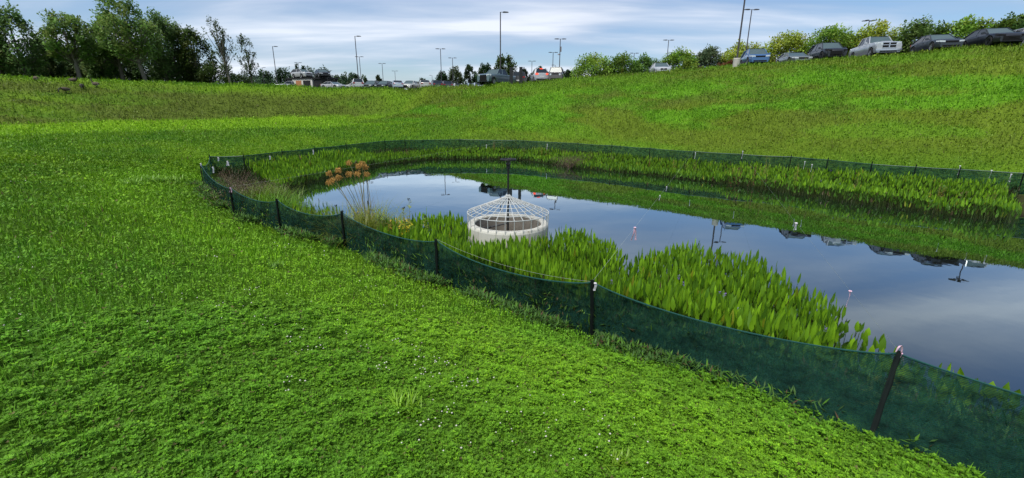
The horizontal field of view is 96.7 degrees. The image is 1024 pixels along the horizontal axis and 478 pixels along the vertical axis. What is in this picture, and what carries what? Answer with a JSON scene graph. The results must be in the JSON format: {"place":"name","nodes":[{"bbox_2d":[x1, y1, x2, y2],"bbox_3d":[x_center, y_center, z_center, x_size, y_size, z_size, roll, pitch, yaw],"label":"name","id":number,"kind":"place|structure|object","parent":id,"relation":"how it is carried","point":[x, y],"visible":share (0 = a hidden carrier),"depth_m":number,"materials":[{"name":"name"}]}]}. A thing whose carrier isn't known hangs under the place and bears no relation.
{"place":"outdoors","nodes":[
{"label":"outdoors","id":0,"kind":"place"},
{"bbox_2d":[0,46,1023,477],"bbox_3d":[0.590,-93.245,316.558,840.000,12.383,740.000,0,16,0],"label":"ground","id":1,"kind":"structure","parent":0,"point":[388,102],"depth_m":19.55,"materials":[{"name":"green plant"}]},
{"bbox_2d":[0,34,14,75],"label":"tree","id":2,"kind":"object","parent":1,"relation":"on","point":[1,66],"visible":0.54,"depth_m":57.80,"materials":[{"name":"green plant"}]},
{"bbox_2d":[0,0,51,77],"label":"tree","id":3,"kind":"object","parent":1,"relation":"on","point":[7,18],"visible":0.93,"depth_m":58.01,"materials":[{"name":"green plant"}]},
{"bbox_2d":[24,38,67,78],"bbox_3d":[-65.970,-24.840,64.350,5.059,6.956,4.780,15,22,42],"label":"tree","id":4,"kind":"object","parent":1,"relation":"on","point":[57,70],"visible":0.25,"depth_m":64.08,"materials":[{"name":"green plant"}]},
{"bbox_2d":[42,57,90,77],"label":"thicket","id":5,"kind":"object","parent":1,"relation":"on","point":[72,67],"visible":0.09,"depth_m":68.63,"materials":[{"name":"green plant"}]},
{"bbox_2d":[36,8,102,78],"bbox_3d":[-58.766,-25.439,60.976,6.594,9.737,6.754,-14,21,-40],"label":"tree","id":6,"kind":"object","parent":1,"relation":"on","point":[73,49],"visible":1,"depth_m":59.57,"materials":[{"name":"green plant"}]},
{"bbox_2d":[64,57,125,78],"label":"thicket","id":7,"kind":"object","parent":1,"relation":"on","point":[84,69],"visible":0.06,"depth_m":69.72,"materials":[{"name":"green plant"}]},
{"bbox_2d":[77,21,119,79],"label":"tree","id":8,"kind":"object","parent":1,"relation":"on","point":[99,69],"visible":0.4,"depth_m":66.19,"materials":[{"name":"green plant"}]},
{"bbox_2d":[86,9,135,79],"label":"tree","id":9,"kind":"object","parent":1,"relation":"on","point":[118,63],"visible":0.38,"depth_m":65.62,"materials":[{"name":"green plant"}]},
{"bbox_2d":[99,57,150,81],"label":"thicket","id":10,"kind":"object","parent":1,"relation":"on","point":[133,71],"visible":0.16,"depth_m":73.60,"materials":[{"name":"green plant"}]},
{"bbox_2d":[89,0,164,80],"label":"tree","id":11,"kind":"object","parent":1,"relation":"on","point":[148,30],"visible":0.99,"depth_m":61.45,"materials":[{"name":"green plant"}]},
{"bbox_2d":[111,177,147,184],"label":"grass tuft","id":12,"kind":"object","parent":1,"relation":"on","point":[135,182],"visible":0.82,"depth_m":14.86,"materials":[{"name":"plant"}]},
{"bbox_2d":[118,54,156,80],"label":"thicket","id":13,"kind":"object","parent":1,"relation":"on","point":[135,68],"visible":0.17,"depth_m":74.01,"materials":[{"name":"green plant"}]},
{"bbox_2d":[135,174,162,182],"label":"grass tuft","id":14,"kind":"object","parent":1,"relation":"on","point":[154,178],"visible":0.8,"depth_m":16.15,"materials":[{"name":"plant"}]},
{"bbox_2d":[131,6,187,81],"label":"tree","id":15,"kind":"object","parent":1,"relation":"on","point":[157,19],"visible":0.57,"depth_m":68.61,"materials":[{"name":"green plant"}]},
{"bbox_2d":[144,50,196,82],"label":"thicket","id":16,"kind":"object","parent":1,"relation":"on","point":[162,74],"visible":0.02,"depth_m":75.19,"materials":[{"name":"green plant"}]},
{"bbox_2d":[161,175,186,182],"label":"grass tuft","id":17,"kind":"object","parent":1,"relation":"on","point":[173,180],"visible":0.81,"depth_m":16.97,"materials":[{"name":"plant"}]},
{"bbox_2d":[149,15,201,81],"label":"tree","id":18,"kind":"object","parent":1,"relation":"on","point":[174,23],"visible":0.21,"depth_m":71.75,"materials":[{"name":"green plant"}]},
{"bbox_2d":[168,24,218,82],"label":"tree","id":19,"kind":"object","parent":1,"relation":"on","point":[187,36],"visible":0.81,"depth_m":70.67,"materials":[{"name":"green plant"}]},
{"bbox_2d":[191,59,237,83],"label":"tree","id":20,"kind":"object","parent":1,"relation":"on","point":[205,77],"visible":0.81,"depth_m":71.16,"materials":[{"name":"green plant"}]},
{"bbox_2d":[201,16,235,82],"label":"tree","id":21,"kind":"object","parent":1,"relation":"on","point":[225,65],"visible":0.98,"depth_m":66.98,"materials":[{"name":"green plant"}]},
{"bbox_2d":[217,26,228,80],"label":"tree","id":22,"kind":"object","parent":1,"relation":"on","point":[221,46],"visible":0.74,"depth_m":67.27,"materials":[{"name":"green plant"}]},
{"bbox_2d":[206,170,259,191],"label":"brown bush","id":23,"kind":"object","parent":1,"relation":"on","point":[227,182],"visible":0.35,"depth_m":15.89,"materials":[{"name":"plant"}]},
{"bbox_2d":[223,72,254,83],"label":"bush","id":24,"kind":"object","parent":1,"relation":"on","point":[241,79],"visible":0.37,"depth_m":78.22,"materials":[{"name":"green plant"}]},
{"bbox_2d":[234,33,259,82],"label":"tree","id":25,"kind":"object","parent":1,"relation":"on","point":[248,66],"visible":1,"depth_m":72.08,"materials":[{"name":"green plant"}]},
{"bbox_2d":[207,177,287,202],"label":"brown bush","id":26,"kind":"object","parent":1,"relation":"on","point":[246,187],"visible":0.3,"depth_m":14.66,"materials":[{"name":"plant"}]},
{"bbox_2d":[242,74,269,84],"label":"tree","id":27,"kind":"object","parent":1,"relation":"on","point":[259,80],"visible":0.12,"depth_m":145.71,"materials":[{"name":"green plant"}]},
{"bbox_2d":[209,175,316,202],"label":"sedge clump","id":28,"kind":"object","parent":1,"relation":"on","point":[272,189],"visible":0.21,"depth_m":14.62,"materials":[{"name":"plant"}]},
{"bbox_2d":[255,69,273,85],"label":"tree","id":29,"kind":"object","parent":1,"relation":"on","point":[269,77],"visible":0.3,"depth_m":152.91,"materials":[{"name":"green plant"}]},
{"bbox_2d":[223,189,314,220],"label":"sedge clump","id":30,"kind":"object","parent":1,"relation":"on","point":[280,198],"visible":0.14,"depth_m":13.62,"materials":[{"name":"plant"}]},
{"bbox_2d":[267,258,283,268],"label":"grass tuft","id":31,"kind":"object","parent":1,"relation":"on","point":[274,265],"visible":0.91,"depth_m":6.56,"materials":[{"name":"plant"}]},
{"bbox_2d":[271,66,291,83],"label":"tree","id":32,"kind":"object","parent":1,"relation":"on","point":[282,76],"visible":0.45,"depth_m":148.15,"materials":[{"name":"green plant"}]},
{"bbox_2d":[338,71,350,84],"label":"tree","id":33,"kind":"object","parent":1,"relation":"on","point":[346,79],"visible":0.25,"depth_m":155.53,"materials":[{"name":"green plant"}]},
{"bbox_2d":[348,72,361,81],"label":"tree","id":34,"kind":"object","parent":1,"relation":"on","point":[352,76],"visible":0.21,"depth_m":163.25,"materials":[{"name":"green plant"}]},
{"bbox_2d":[325,160,389,221],"bbox_3d":[-4.003,-0.859,12.540,2.457,2.570,2.216,-5,17,-19],"label":"woolgrass","id":35,"kind":"object","parent":1,"relation":"on","point":[363,165],"visible":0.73,"depth_m":12.32,"materials":[{"name":"plant"}]},
{"bbox_2d":[296,193,425,253],"bbox_3d":[-3.506,0.066,10.836,3.931,2.272,3.616,13,20,37],"label":"sedge clump","id":36,"kind":"object","parent":1,"relation":"on","point":[371,223],"visible":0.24,"depth_m":10.77,"materials":[{"name":"plant"}]},
{"bbox_2d":[376,209,387,230],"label":"tall weed","id":37,"kind":"object","parent":1,"relation":"on","point":[380,220],"visible":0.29,"depth_m":10.38,"materials":[{"name":"plant"}]},
{"bbox_2d":[378,387,421,419],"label":"grass tuft","id":38,"kind":"object","parent":1,"relation":"on","point":[396,400],"visible":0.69,"depth_m":2.88,"materials":[{"name":"plant"}]},
{"bbox_2d":[399,216,412,234],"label":"tall weed","id":39,"kind":"object","parent":1,"relation":"on","point":[405,226],"visible":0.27,"depth_m":9.60,"materials":[{"name":"plant"}]},
{"bbox_2d":[435,70,448,80],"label":"tree","id":40,"kind":"object","parent":1,"relation":"on","point":[444,76],"visible":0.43,"depth_m":109.47,"materials":[{"name":"green plant"}]},
{"bbox_2d":[447,65,464,83],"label":"tree","id":41,"kind":"object","parent":1,"relation":"on","point":[457,74],"visible":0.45,"depth_m":109.47,"materials":[{"name":"green plant"}]},
{"bbox_2d":[462,64,476,83],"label":"tree","id":42,"kind":"object","parent":1,"relation":"on","point":[468,70],"visible":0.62,"depth_m":104.86,"materials":[{"name":"green plant"}]},
{"bbox_2d":[475,63,491,84],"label":"tree","id":43,"kind":"object","parent":1,"relation":"on","point":[484,69],"visible":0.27,"depth_m":93.18,"materials":[{"name":"green plant"}]},
{"bbox_2d":[498,11,508,82],"bbox_3d":[-1.074,-23.132,55.794,1.287,8.649,0.615,0,16,0],"label":"light pole","id":44,"kind":"object","parent":1,"relation":"on","point":[500,38],"visible":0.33,"depth_m":55.33,"materials":[{"name":"metal"}]},
{"bbox_2d":[493,53,517,74],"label":"tree","id":45,"kind":"object","parent":1,"relation":"on","point":[510,62],"visible":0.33,"depth_m":85.54,"materials":[{"name":"green plant"}]},
{"bbox_2d":[509,67,512,83],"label":"pillar","id":46,"kind":"structure","parent":1,"relation":"on","point":[511,75],"depth_m":53.16,"materials":[{"name":"black metal"}]},
{"bbox_2d":[0,42,1023,189],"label":"hillside grass","id":47,"kind":"structure","parent":1,"relation":"on","point":[209,132],"depth_m":32.76,"materials":[{"name":"green plant"}]},
{"bbox_2d":[519,67,522,83],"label":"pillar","id":48,"kind":"structure","parent":1,"relation":"on","point":[520,73],"depth_m":53.12,"materials":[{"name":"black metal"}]},
{"bbox_2d":[564,69,574,77],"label":"tree","id":49,"kind":"object","parent":1,"relation":"on","point":[567,74],"visible":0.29,"depth_m":92.75,"materials":[{"name":"green plant"}]},
{"bbox_2d":[550,154,591,167],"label":"brown bush","id":50,"kind":"object","parent":1,"relation":"on","point":[576,161],"visible":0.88,"depth_m":26.62,"materials":[{"name":"plant"}]},
{"bbox_2d":[570,52,617,77],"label":"tree","id":51,"kind":"object","parent":1,"relation":"on","point":[590,61],"visible":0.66,"depth_m":87.29,"materials":[{"name":"green plant"}]},
{"bbox_2d":[186,179,1019,477],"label":"fence foot weeds","id":52,"kind":"object","parent":1,"relation":"on","point":[554,320],"visible":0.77,"depth_m":6.38,"materials":[{"name":"green plant"}]},
{"bbox_2d":[200,139,1023,477],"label":"silt fence","id":53,"kind":"object","parent":1,"relation":"on","point":[986,401],"visible":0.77,"depth_m":5.03,"materials":[{"name":"green fabric"}]},
{"bbox_2d":[204,174,1023,477],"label":"marsh undergrowth","id":54,"kind":"object","parent":1,"relation":"on","point":[401,259],"visible":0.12,"depth_m":6.54,"materials":[{"name":"green plant"}]},
{"bbox_2d":[214,144,1022,213],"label":"bank undergrowth","id":55,"kind":"object","parent":1,"relation":"on","point":[245,170],"visible":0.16,"depth_m":20.87,"materials":[{"name":"green plant"}]},
{"bbox_2d":[603,51,640,75],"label":"tree","id":56,"kind":"object","parent":1,"relation":"on","point":[618,62],"visible":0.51,"depth_m":87.71,"materials":[{"name":"green plant"}]},
{"bbox_2d":[597,439,650,473],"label":"grass tuft","id":57,"kind":"object","parent":1,"relation":"on","point":[619,456],"visible":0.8,"depth_m":2.58,"materials":[{"name":"plant"}]},
{"bbox_2d":[631,52,660,73],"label":"tree","id":58,"kind":"object","parent":1,"relation":"on","point":[646,62],"visible":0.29,"depth_m":92.79,"materials":[{"name":"green plant"}]},
{"bbox_2d":[661,46,699,71],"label":"tree","id":59,"kind":"object","parent":1,"relation":"on","point":[677,57],"visible":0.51,"depth_m":81.97,"materials":[{"name":"green plant"}]},
{"bbox_2d":[346,53,1023,130],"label":"hillside clumps","id":60,"kind":"object","parent":1,"relation":"on","point":[721,115],"visible":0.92,"depth_m":33.22,"materials":[{"name":"green plant"}]},
{"bbox_2d":[691,43,727,69],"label":"tree","id":61,"kind":"object","parent":1,"relation":"on","point":[710,56],"visible":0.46,"depth_m":83.30,"materials":[{"name":"green plant"}]},
{"bbox_2d":[732,0,745,66],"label":"light pole","id":62,"kind":"object","parent":1,"relation":"on","point":[736,61],"visible":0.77,"depth_m":41.38,"materials":[{"name":"metal"}]},
{"bbox_2d":[719,39,761,64],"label":"tree","id":63,"kind":"object","parent":1,"relation":"on","point":[730,56],"visible":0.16,"depth_m":79.30,"materials":[{"name":"green plant"}]},
{"bbox_2d":[744,9,759,49],"bbox_3d":[31.945,-26.509,61.846,1.960,8.608,0.380,0,16,0],"label":"light pole","id":64,"kind":"object","parent":1,"relation":"on","point":[749,24],"visible":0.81,"depth_m":61.06,"materials":[{"name":"grey metal"}]},
{"bbox_2d":[761,29,815,62],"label":"tree","id":65,"kind":"object","parent":1,"relation":"on","point":[789,43],"visible":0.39,"depth_m":71.49,"materials":[{"name":"green plant"}]},
{"bbox_2d":[796,23,862,54],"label":"tree","id":66,"kind":"object","parent":1,"relation":"on","point":[834,34],"visible":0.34,"depth_m":66.98,"materials":[{"name":"green plant"}]},
{"bbox_2d":[842,18,903,56],"bbox_3d":[52.489,-27.721,65.917,9.001,7.934,8.612,-7,18,-24],"label":"tree","id":67,"kind":"object","parent":1,"relation":"on","point":[870,32],"visible":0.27,"depth_m":64.46,"materials":[{"name":"green plant"}]},
{"bbox_2d":[893,14,951,54],"bbox_3d":[55.143,-26.329,61.489,7.284,7.396,6.483,0,16,0],"label":"tree","id":68,"kind":"object","parent":1,"relation":"on","point":[917,30],"visible":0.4,"depth_m":60.07,"materials":[{"name":"green plant"}]},
{"bbox_2d":[936,13,997,38],"bbox_3d":[58.456,-25.184,58.161,7.211,6.724,7.240,0,16,0],"label":"tree","id":69,"kind":"object","parent":1,"relation":"on","point":[965,27],"visible":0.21,"depth_m":57.22,"materials":[{"name":"green plant"}]},
{"bbox_2d":[989,11,1023,28],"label":"tree","id":70,"kind":"object","parent":1,"relation":"on","point":[1008,22],"visible":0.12,"depth_m":54.78,"materials":[{"name":"green plant"}]},
{"bbox_2d":[1010,19,1023,29],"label":"tree","id":71,"kind":"object","parent":1,"relation":"on","point":[1019,24],"visible":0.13,"depth_m":53.49,"materials":[{"name":"green plant"}]},
{"bbox_2d":[0,0,1023,89],"label":"sky","id":72,"kind":"structure","parent":0,"point":[404,35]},
{"bbox_2d":[285,159,1023,453],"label":"water","id":73,"kind":"structure","parent":0,"point":[937,290],"depth_m":12.95,"materials":[{"name":"blue liquid"}]},
{"bbox_2d":[255,180,339,226],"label":"pickerelweed","id":74,"kind":"object","parent":73,"relation":"on","point":[312,208],"visible":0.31,"depth_m":13.05,"materials":[{"name":"plant"}]},
{"bbox_2d":[245,147,379,190],"bbox_3d":[-10.101,-3.733,22.948,3.607,1.246,10.448,3,16,8],"label":"pickerelweed","id":75,"kind":"object","parent":73,"relation":"in","point":[283,168],"visible":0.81,"depth_m":21.99,"materials":[{"name":"plant"}]},
{"bbox_2d":[377,207,473,258],"bbox_3d":[-1.972,-0.155,10.664,2.676,1.269,4.691,0,16,0],"label":"pickerelweed","id":76,"kind":"object","parent":73,"relation":"in","point":[440,226],"visible":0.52,"depth_m":10.55,"materials":[{"name":"plant"}]},
{"bbox_2d":[361,145,614,169],"bbox_3d":[-1.479,-5.483,29.629,15.902,1.014,6.328,2,16,6],"label":"pickerelweed","id":77,"kind":"object","parent":73,"relation":"on","point":[426,155],"visible":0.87,"depth_m":30.15,"materials":[{"name":"plant"}]},
{"bbox_2d":[467,158,548,247],"bbox_3d":[-0.095,-0.300,10.809,1.930,3.191,1.930,0,16,0],"label":"outlet riser","id":78,"kind":"object","parent":73,"relation":"in","point":[499,226],"visible":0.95,"depth_m":10.44,"materials":[{"name":"concrete"}]},
{"bbox_2d":[421,225,627,329],"bbox_3d":[0.296,0.428,8.571,4.090,1.336,5.062,0,16,0],"label":"pickerelweed","id":79,"kind":"object","parent":73,"relation":"in","point":[586,257],"visible":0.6,"depth_m":8.33,"materials":[{"name":"plant"}]},
{"bbox_2d":[586,152,735,182],"bbox_3d":[7.936,-4.005,24.713,7.747,1.010,3.096,14,21,40],"label":"pickerelweed","id":80,"kind":"object","parent":73,"relation":"in","point":[621,166],"visible":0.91,"depth_m":24.38,"materials":[{"name":"plant"}]},
{"bbox_2d":[589,239,850,388],"bbox_3d":[3.209,0.809,7.183,3.720,1.408,4.466,11,19,32],"label":"pickerelweed","id":81,"kind":"object","parent":73,"relation":"in","point":[694,287],"visible":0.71,"depth_m":6.66,"materials":[{"name":"plant"}]},
{"bbox_2d":[721,160,1022,222],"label":"pickerelweed","id":82,"kind":"object","parent":73,"relation":"on","point":[867,189],"visible":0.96,"depth_m":17.23,"materials":[{"name":"plant"}]},
{"bbox_2d":[788,314,1023,475],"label":"pickerelweed","id":83,"kind":"object","parent":73,"relation":"in","point":[851,344],"visible":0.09,"depth_m":5.46,"materials":[{"name":"plant"}]},
{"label":"parking lot","id":84,"kind":"structure","parent":0,"visible":0},
{"bbox_2d":[284,77,337,87],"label":"car carrier","id":85,"kind":"object","parent":84,"relation":"on","point":[316,81],"visible":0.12,"depth_m":77.55,"materials":[{"name":"metal"}]},
{"bbox_2d":[290,69,312,77],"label":"car","id":86,"kind":"object","parent":85,"relation":"on","point":[300,73],"visible":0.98,"depth_m":78.30,"materials":[{"name":"white paint"}]},
{"bbox_2d":[314,69,330,76],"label":"car","id":87,"kind":"object","parent":85,"relation":"on","point":[321,73],"visible":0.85,"depth_m":76.36,"materials":[{"name":"black paint"}]},
{"bbox_2d":[320,81,346,87],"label":"parked car","id":88,"kind":"object","parent":84,"relation":"on","point":[327,84],"visible":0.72,"depth_m":73.96,"materials":[{"name":"white paint"}]},
{"bbox_2d":[351,79,363,86],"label":"parked car","id":89,"kind":"object","parent":84,"relation":"on","point":[358,82],"visible":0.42,"depth_m":72.00,"materials":[{"name":"white paint"}]},
{"bbox_2d":[362,81,378,87],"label":"parked car","id":90,"kind":"object","parent":84,"relation":"on","point":[369,83],"visible":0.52,"depth_m":71.95,"materials":[{"name":"grey paint"}]},
{"bbox_2d":[374,81,391,88],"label":"parked car","id":91,"kind":"object","parent":84,"relation":"on","point":[384,83],"visible":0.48,"depth_m":72.75,"materials":[{"name":"black paint"}]},
{"bbox_2d":[391,80,403,88],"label":"parked car","id":92,"kind":"object","parent":84,"relation":"on","point":[398,83],"visible":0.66,"depth_m":71.75,"materials":[{"name":"paint"}]},
{"bbox_2d":[403,81,417,89],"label":"parked car","id":93,"kind":"object","parent":84,"relation":"on","point":[410,84],"visible":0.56,"depth_m":73.11,"materials":[{"name":"beige paint"}]},
{"bbox_2d":[416,80,430,87],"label":"parked car","id":94,"kind":"object","parent":84,"relation":"on","point":[421,83],"visible":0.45,"depth_m":70.69,"materials":[{"name":"beige paint"}]},
{"bbox_2d":[431,79,442,85],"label":"parked car","id":95,"kind":"object","parent":84,"relation":"on","point":[436,82],"visible":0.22,"depth_m":76.76,"materials":[{"name":"blue paint"}]},
{"bbox_2d":[477,69,515,84],"bbox_3d":[-1.858,-20.270,57.088,2.380,1.947,5.835,11,19,33],"label":"parked pickup","id":96,"kind":"object","parent":84,"relation":"on","point":[492,76],"visible":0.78,"depth_m":55.88,"materials":[{"name":"teal paint"}]},
{"bbox_2d":[513,72,527,82],"bbox_3d":[0.994,-22.037,62.849,2.380,1.947,5.830,1,16,2],"label":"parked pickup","id":97,"kind":"object","parent":84,"relation":"on","point":[516,74],"visible":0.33,"depth_m":60.22,"materials":[{"name":"black paint"}]},
{"bbox_2d":[529,68,547,81],"bbox_3d":[3.486,-20.875,58.407,2.220,1.738,4.730,-1,16,-5],"label":"moving car","id":98,"kind":"object","parent":84,"relation":"on","point":[540,74],"visible":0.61,"depth_m":56.38,"materials":[{"name":"white paint"}]},
{"bbox_2d":[547,67,564,80],"bbox_3d":[5.540,-20.466,56.811,2.160,1.807,4.377,3,16,9],"label":"boxy car","id":99,"kind":"object","parent":84,"relation":"on","point":[556,72],"visible":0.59,"depth_m":54.98,"materials":[{"name":"beige paint"}]},
{"bbox_2d":[649,63,671,71],"bbox_3d":[17.082,-19.603,52.587,2.180,1.447,4.880,2,16,7],"label":"parked sedan","id":100,"kind":"object","parent":84,"relation":"on","point":[658,67],"visible":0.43,"depth_m":51.47,"materials":[{"name":"white paint"}]},
{"bbox_2d":[740,48,770,65],"bbox_3d":[23.845,-17.820,44.721,2.220,1.738,4.730,4,17,14],"label":"parked car","id":101,"kind":"object","parent":84,"relation":"on","point":[761,55],"visible":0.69,"depth_m":43.48,"materials":[{"name":"blue paint"}]},
{"bbox_2d":[776,52,812,63],"bbox_3d":[27.414,-17.516,44.351,2.200,1.307,4.630,3,16,9],"label":"parked coupe","id":102,"kind":"object","parent":84,"relation":"on","point":[787,56],"visible":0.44,"depth_m":43.62,"materials":[{"name":"grey paint"}]},
{"bbox_2d":[807,41,847,59],"bbox_3d":[29.222,-17.354,42.252,2.220,1.738,4.775,4,16,12],"label":"parked crossover","id":103,"kind":"object","parent":84,"relation":"on","point":[822,50],"visible":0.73,"depth_m":41.23,"materials":[{"name":"black paint"}]},
{"bbox_2d":[849,36,901,57],"bbox_3d":[32.790,-17.254,41.232,2.380,1.947,5.885,5,17,15],"label":"parked pickup","id":104,"kind":"object","parent":84,"relation":"on","point":[871,46],"visible":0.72,"depth_m":39.84,"materials":[{"name":"paint"}]},
{"bbox_2d":[910,34,964,52],"bbox_3d":[34.424,-15.860,36.985,2.180,1.447,4.880,6,17,17],"label":"parked sedan","id":105,"kind":"object","parent":84,"relation":"on","point":[932,41],"visible":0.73,"depth_m":36.12,"materials":[{"name":"paint"}]},
{"bbox_2d":[963,27,1023,48],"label":"parked sedan","id":106,"kind":"object","parent":84,"relation":"on","point":[994,36],"visible":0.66,"depth_m":33.50,"materials":[{"name":"black paint"}]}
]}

